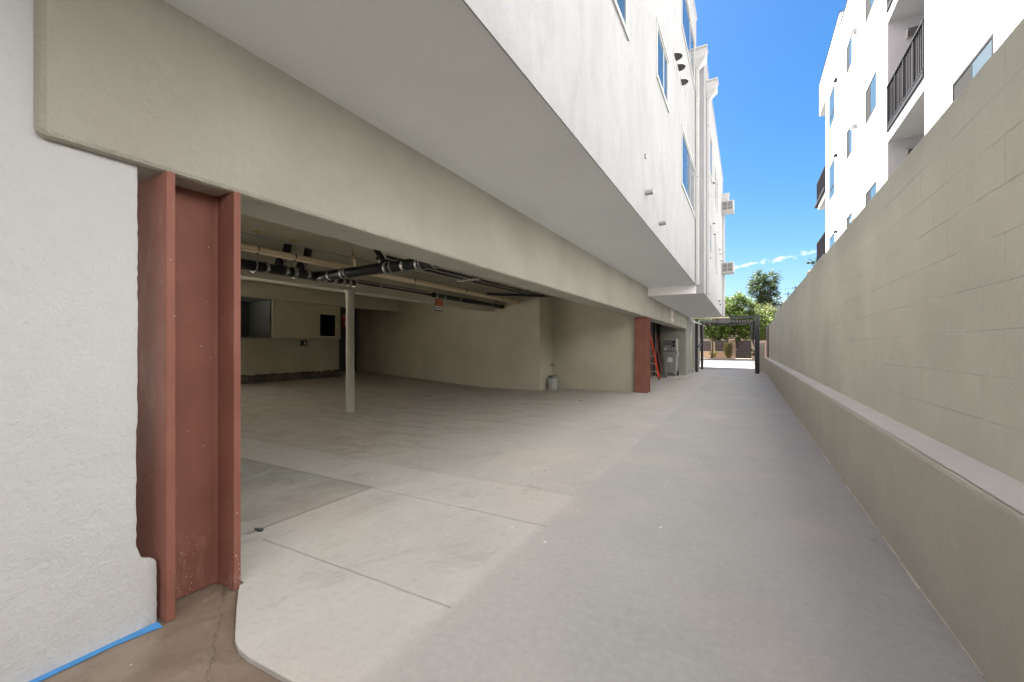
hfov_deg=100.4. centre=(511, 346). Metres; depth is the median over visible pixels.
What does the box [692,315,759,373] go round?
driveway gate
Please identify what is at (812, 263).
palm
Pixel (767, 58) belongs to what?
sky
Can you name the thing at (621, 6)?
window
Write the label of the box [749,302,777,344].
street tree
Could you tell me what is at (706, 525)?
driveway
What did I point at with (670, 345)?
upturned bin
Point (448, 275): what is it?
slim pipe
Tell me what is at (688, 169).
window
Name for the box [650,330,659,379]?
stepladder
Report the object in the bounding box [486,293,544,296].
cross pipe
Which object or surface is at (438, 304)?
hanging sign
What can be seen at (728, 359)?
pavement
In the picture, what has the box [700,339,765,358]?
street wall
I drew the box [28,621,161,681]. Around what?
masking tape
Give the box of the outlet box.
[300,340,306,345]
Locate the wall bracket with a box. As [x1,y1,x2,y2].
[690,320,699,333]
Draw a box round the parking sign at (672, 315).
[671,308,673,321]
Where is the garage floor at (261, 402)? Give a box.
[241,371,485,425]
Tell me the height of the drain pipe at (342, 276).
0.546 m
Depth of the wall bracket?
20.29 m
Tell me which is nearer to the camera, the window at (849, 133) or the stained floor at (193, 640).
the stained floor at (193, 640)
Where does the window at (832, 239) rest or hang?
in the apartment building at (897, 76)
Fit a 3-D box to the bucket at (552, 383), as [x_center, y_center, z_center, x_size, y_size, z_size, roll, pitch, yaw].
[1.201,1.084,12.601,0.319,0.328,0.315,0,0,29]
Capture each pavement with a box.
[700,358,754,360]
[700,365,754,369]
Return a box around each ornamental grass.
[709,351,716,357]
[723,342,732,357]
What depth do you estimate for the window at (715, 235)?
14.86 m
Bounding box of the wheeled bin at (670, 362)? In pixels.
[663,352,678,375]
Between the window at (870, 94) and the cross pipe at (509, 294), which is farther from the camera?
the window at (870, 94)
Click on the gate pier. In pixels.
(762, 351)
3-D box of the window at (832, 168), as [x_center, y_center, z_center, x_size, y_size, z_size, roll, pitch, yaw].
[13.295,-6.920,17.710,0.041,1.440,1.350,0,0,29]
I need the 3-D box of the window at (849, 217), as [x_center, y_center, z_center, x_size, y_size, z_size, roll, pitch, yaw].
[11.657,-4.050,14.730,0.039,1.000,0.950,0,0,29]
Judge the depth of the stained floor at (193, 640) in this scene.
1.76 m
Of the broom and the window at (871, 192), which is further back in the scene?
the broom
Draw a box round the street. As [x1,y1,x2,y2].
[700,360,754,365]
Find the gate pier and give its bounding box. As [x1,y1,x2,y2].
[760,343,764,371]
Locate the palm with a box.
[805,256,816,273]
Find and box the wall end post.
[766,326,768,357]
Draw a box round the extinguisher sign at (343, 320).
[342,314,345,327]
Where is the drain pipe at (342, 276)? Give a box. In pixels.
[241,236,438,287]
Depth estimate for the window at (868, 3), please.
12.51 m
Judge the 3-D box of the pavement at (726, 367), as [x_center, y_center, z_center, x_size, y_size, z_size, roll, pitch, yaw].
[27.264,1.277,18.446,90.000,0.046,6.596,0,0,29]
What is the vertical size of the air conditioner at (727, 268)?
0.440 m
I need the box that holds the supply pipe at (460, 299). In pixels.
[358,279,504,309]
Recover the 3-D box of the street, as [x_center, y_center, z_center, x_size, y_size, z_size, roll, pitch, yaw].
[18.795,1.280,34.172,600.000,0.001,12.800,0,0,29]
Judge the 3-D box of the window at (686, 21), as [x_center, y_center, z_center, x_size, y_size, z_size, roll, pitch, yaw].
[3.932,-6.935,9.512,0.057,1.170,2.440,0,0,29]
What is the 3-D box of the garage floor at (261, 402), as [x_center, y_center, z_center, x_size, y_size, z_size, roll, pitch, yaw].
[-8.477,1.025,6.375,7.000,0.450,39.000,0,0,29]
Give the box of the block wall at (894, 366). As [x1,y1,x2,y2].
[764,18,1023,681]
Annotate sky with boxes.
[694,0,846,321]
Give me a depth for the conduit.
6.32 m
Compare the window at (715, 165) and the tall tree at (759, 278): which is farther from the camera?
the tall tree at (759, 278)
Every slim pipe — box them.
[376,257,540,297]
[386,255,547,297]
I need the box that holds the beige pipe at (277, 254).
[241,230,519,303]
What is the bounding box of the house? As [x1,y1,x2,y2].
[703,324,751,357]
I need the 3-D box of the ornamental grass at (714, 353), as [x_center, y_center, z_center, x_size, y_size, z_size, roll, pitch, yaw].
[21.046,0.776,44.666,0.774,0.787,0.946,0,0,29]
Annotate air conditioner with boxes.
[721,200,733,214]
[721,262,733,274]
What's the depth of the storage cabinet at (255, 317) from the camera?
11.12 m
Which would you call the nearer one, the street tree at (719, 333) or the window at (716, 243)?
the window at (716, 243)
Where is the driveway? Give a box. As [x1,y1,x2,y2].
[235,369,986,681]
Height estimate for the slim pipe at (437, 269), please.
0.060 m
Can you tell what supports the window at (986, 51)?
in the apartment building at (897, 76)
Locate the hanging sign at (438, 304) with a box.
[435,289,442,310]
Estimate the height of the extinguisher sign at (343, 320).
0.490 m
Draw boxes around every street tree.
[693,290,774,357]
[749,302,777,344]
[771,294,785,317]
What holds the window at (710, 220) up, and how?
in the apartment building at (158, 158)
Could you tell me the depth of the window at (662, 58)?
6.51 m
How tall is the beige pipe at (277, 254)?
0.330 m
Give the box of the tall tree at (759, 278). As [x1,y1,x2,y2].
[745,269,783,314]
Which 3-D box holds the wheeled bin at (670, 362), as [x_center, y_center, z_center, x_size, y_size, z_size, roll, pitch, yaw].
[6.862,0.729,18.410,0.583,1.038,0.696,0,0,29]
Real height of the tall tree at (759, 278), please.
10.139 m
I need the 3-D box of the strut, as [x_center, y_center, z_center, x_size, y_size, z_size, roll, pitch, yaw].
[-0.870,-1.442,8.410,0.530,0.295,0.040,0,0,29]
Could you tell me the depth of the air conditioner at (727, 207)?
18.20 m
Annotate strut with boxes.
[456,272,479,281]
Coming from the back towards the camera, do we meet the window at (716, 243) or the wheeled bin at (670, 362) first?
the wheeled bin at (670, 362)
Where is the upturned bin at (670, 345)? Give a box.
[664,339,677,351]
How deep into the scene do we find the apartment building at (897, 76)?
10.72 m
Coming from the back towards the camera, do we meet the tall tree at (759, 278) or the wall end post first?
the tall tree at (759, 278)
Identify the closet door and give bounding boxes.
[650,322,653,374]
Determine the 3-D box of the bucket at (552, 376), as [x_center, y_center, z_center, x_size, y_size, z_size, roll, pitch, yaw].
[1.228,1.049,12.837,0.330,0.398,0.326,0,0,29]
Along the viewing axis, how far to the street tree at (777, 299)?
50.62 m
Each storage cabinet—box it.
[241,297,271,337]
[265,300,339,338]
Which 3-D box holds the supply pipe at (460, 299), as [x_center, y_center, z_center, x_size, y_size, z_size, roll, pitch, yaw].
[-1.673,-1.353,10.279,0.170,0.475,5.800,0,0,29]
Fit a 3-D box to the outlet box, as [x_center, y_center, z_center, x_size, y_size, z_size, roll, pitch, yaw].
[-6.193,-0.110,12.691,0.095,0.160,0.170,0,0,29]
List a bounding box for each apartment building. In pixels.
[0,0,729,681]
[814,0,1023,265]
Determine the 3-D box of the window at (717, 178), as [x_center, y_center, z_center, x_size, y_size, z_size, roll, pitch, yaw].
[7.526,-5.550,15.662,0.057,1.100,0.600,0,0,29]
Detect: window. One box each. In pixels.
[612,0,629,40]
[656,16,669,112]
[681,0,695,89]
[681,124,695,217]
[710,129,712,184]
[710,220,711,258]
[715,165,716,204]
[715,235,716,267]
[716,243,717,273]
[717,178,717,211]
[829,83,834,130]
[829,157,834,201]
[829,233,834,247]
[846,36,851,76]
[846,122,851,160]
[846,212,851,227]
[865,0,874,24]
[865,71,875,125]
[865,181,875,205]
[952,32,993,101]
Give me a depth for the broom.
17.22 m
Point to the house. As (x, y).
(728, 343)
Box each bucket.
[548,375,557,384]
[548,378,557,389]
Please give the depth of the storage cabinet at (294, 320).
11.67 m
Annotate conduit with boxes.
[241,232,533,298]
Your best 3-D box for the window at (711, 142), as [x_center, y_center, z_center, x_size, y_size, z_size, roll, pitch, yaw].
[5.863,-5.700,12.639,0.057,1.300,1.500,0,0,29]
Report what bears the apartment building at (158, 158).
on the ground
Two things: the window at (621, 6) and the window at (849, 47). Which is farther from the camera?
the window at (849, 47)
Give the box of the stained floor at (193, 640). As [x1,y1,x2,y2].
[40,583,281,681]
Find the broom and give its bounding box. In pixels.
[655,334,666,377]
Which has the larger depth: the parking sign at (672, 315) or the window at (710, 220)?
the parking sign at (672, 315)
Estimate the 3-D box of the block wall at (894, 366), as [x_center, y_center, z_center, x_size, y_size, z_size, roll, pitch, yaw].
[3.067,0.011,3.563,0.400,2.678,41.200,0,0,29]
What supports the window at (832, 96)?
in the apartment building at (897, 76)
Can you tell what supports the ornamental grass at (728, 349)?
on the ground

